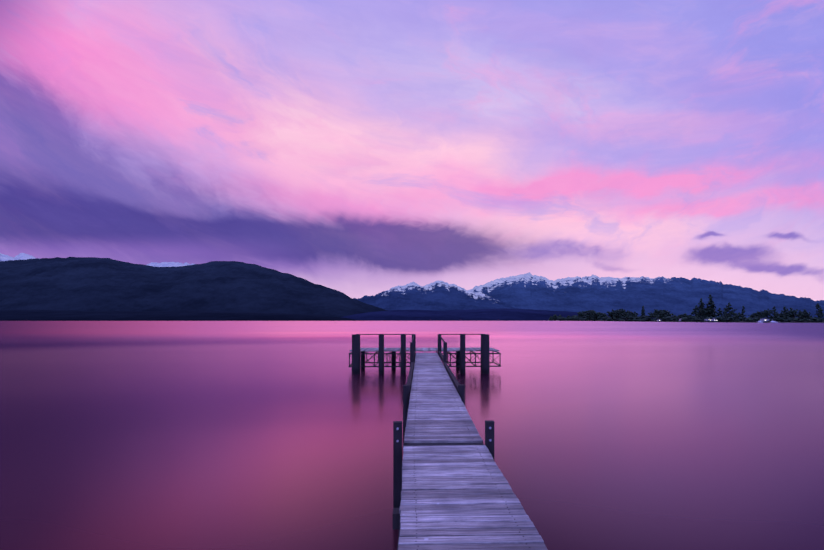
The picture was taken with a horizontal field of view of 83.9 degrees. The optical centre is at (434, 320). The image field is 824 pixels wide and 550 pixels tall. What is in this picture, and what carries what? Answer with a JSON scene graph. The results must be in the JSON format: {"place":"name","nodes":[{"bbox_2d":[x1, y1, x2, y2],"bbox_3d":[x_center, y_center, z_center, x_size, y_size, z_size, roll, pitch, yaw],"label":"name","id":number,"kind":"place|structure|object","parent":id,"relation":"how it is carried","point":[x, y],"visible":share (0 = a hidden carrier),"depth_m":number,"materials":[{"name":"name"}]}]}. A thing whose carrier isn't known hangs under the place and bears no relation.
{"place":"outdoors","nodes":[
{"label":"outdoors","id":0,"kind":"place"},
{"bbox_2d":[0,253,193,266],"bbox_3d":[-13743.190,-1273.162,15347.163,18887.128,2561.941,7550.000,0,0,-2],"label":"snowy mountains","id":1,"kind":"structure","parent":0,"point":[20,256],"depth_m":16004.74,"materials":[{"name":"white snow"}]},
{"bbox_2d":[0,310,364,320],"bbox_3d":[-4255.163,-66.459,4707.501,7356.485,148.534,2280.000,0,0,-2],"label":"shoreline","id":2,"kind":"structure","parent":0,"point":[78,315],"depth_m":4097.49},
{"bbox_2d":[0,257,387,316],"bbox_3d":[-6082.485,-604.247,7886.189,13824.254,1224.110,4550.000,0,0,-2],"label":"hill","id":3,"kind":"structure","parent":0,"point":[85,283],"depth_m":6842.36,"materials":[{"name":"plant"}]},
{"bbox_2d":[0,321,823,549],"bbox_3d":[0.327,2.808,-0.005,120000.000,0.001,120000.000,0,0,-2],"label":"lake water","id":4,"kind":"structure","parent":0,"point":[244,435],"depth_m":11.58,"materials":[{"name":"purple liquid"}]},
{"bbox_2d":[352,334,489,374],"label":"dock posts","id":5,"kind":"object","parent":4,"relation":"in","point":[485,362],"visible":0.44,"depth_m":24.00,"materials":[{"name":"black wood"}]},
{"bbox_2d":[349,347,498,351],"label":"dock platform","id":6,"kind":"structure","parent":5,"relation":"on","point":[418,349],"depth_m":25.11,"materials":[{"name":"grey wood"}]},
{"bbox_2d":[393,382,483,549],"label":"dock support beam","id":7,"kind":"structure","parent":4,"relation":"in","point":[396,520],"depth_m":6.41,"materials":[{"name":"black wood"}]},
{"bbox_2d":[398,353,547,549],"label":"jetty deck planks","id":8,"kind":"object","parent":7,"relation":"on","point":[461,503],"visible":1,"depth_m":4.73,"materials":[{"name":"grey wood"}]},
{"bbox_2d":[413,356,529,549],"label":"jetty deck nail heads","id":9,"kind":"object","parent":8,"relation":"in","point":[481,456],"visible":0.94,"depth_m":4.95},
{"bbox_2d":[393,334,494,507],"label":"dock posts","id":10,"kind":"object","parent":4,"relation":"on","point":[397,462],"visible":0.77,"depth_m":6.34,"materials":[{"name":"black wood"}]},
{"bbox_2d":[0,0,823,300],"label":"sky","id":11,"kind":"structure","parent":0,"point":[357,149],"materials":[{"name":"purple"}]},
{"bbox_2d":[348,334,500,366],"bbox_3d":[-0.557,1.597,25.494,8.160,1.782,2.772,0,0,-2],"label":"railing","id":12,"kind":"object","parent":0,"point":[399,362],"visible":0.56,"depth_m":24.52,"materials":[{"name":"black metal"}]},
{"bbox_2d":[353,280,532,310],"bbox_3d":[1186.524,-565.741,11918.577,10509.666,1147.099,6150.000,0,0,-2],"label":"snow capped mountains","id":13,"kind":"structure","parent":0,"point":[437,295],"depth_m":10766.93,"materials":[{"name":"blue stone"}]},
{"bbox_2d":[340,308,655,320],"bbox_3d":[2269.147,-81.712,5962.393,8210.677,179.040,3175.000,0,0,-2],"label":"distant hills","id":14,"kind":"structure","parent":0,"point":[504,314],"depth_m":5018.56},
{"bbox_2d":[467,272,823,317],"bbox_3d":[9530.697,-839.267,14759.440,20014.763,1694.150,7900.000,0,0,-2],"label":"mountain range","id":15,"kind":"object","parent":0,"point":[673,295],"visible":0.73,"depth_m":12979.61,"materials":[{"name":"blue stone"}]},
{"bbox_2d":[646,309,677,317],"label":"trees","id":16,"kind":"object","parent":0,"point":[656,313],"materials":[{"name":"green plant"}]},
{"bbox_2d":[548,319,823,322],"bbox_3d":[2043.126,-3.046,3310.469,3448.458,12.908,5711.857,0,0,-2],"label":"shore land","id":17,"kind":"structure","parent":0,"point":[721,321],"depth_m":638.13,"materials":[{"name":"black plant"}]},
{"bbox_2d":[587,310,594,319],"bbox_3d":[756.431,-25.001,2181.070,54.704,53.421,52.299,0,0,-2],"label":"tree","id":18,"kind":"object","parent":17,"relation":"on","point":[590,315],"visible":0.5,"depth_m":2176.64,"materials":[{"name":"green plant"}]},
{"bbox_2d":[557,315,823,321],"bbox_3d":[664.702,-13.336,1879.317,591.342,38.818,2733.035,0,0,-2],"label":"tree line","id":19,"kind":"object","parent":17,"relation":"on","point":[672,318],"visible":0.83,"depth_m":787.96,"materials":[{"name":"green plant"}]},
{"bbox_2d":[577,310,606,318],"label":"trees","id":20,"kind":"object","parent":19,"relation":"on","point":[600,315],"materials":[{"name":"green plant"}]},
{"bbox_2d":[607,308,638,317],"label":"trees","id":21,"kind":"object","parent":19,"relation":"on","point":[621,313],"visible":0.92,"depth_m":1403.86,"materials":[{"name":"plant"}]},
{"bbox_2d":[640,306,644,319],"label":"shore conifer","id":22,"kind":"object","parent":19,"relation":"on","point":[642,311],"visible":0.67,"depth_m":1130.48,"materials":[{"name":"plant"}]},
{"bbox_2d":[694,298,706,319],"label":"shore conifer","id":23,"kind":"object","parent":19,"relation":"on","point":[699,313],"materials":[{"name":"plant"}]},
{"bbox_2d":[657,319,768,320],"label":"houses","id":24,"kind":"structure","parent":19,"relation":"on","point":[716,319],"depth_m":676.01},
{"bbox_2d":[771,306,809,320],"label":"shore conifer","id":25,"kind":"object","parent":19,"relation":"on","point":[785,309],"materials":[{"name":"green plant"}]},
{"bbox_2d":[814,303,823,318],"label":"shore conifer","id":26,"kind":"object","parent":19,"relation":"on","point":[820,314],"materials":[{"name":"plant"}]},
{"bbox_2d":[704,294,717,316],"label":"shore conifer","id":27,"kind":"object","parent":17,"relation":"on","point":[710,303],"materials":[{"name":"plant"}]},
{"bbox_2d":[689,301,736,317],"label":"shore conifer","id":28,"kind":"object","parent":17,"relation":"on","point":[725,314],"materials":[{"name":"plant"}]},
{"bbox_2d":[733,312,741,319],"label":"tree","id":29,"kind":"object","parent":17,"relation":"on","point":[736,316],"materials":[{"name":"green plant"}]},
{"bbox_2d":[741,306,745,317],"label":"shore conifer","id":30,"kind":"object","parent":17,"relation":"on","point":[743,312],"visible":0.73,"depth_m":661.50,"materials":[{"name":"plant"}]},
{"bbox_2d":[773,307,812,318],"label":"shore conifer","id":31,"kind":"object","parent":17,"relation":"on","point":[782,315],"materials":[{"name":"green plant"}]},
{"bbox_2d":[677,313,695,318],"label":"bushes","id":32,"kind":"object","parent":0,"point":[683,315],"visible":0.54,"depth_m":812.32,"materials":[{"name":"green plant"}]},
{"bbox_2d":[748,308,772,321],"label":"trees","id":33,"kind":"object","parent":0,"point":[764,313],"materials":[{"name":"green plant"}]},
{"bbox_3d":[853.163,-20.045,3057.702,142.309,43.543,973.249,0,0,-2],"label":"conifer trunks","id":34,"kind":"object","parent":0,"visible":0},
{"bbox_2d":[549,314,578,320],"bbox_3d":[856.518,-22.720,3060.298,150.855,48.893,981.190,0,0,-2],"label":"trees","id":35,"kind":"object","parent":34,"relation":"attached to","point":[554,317],"visible":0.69,"depth_m":3382.11,"materials":[{"name":"green plant"}]}
]}

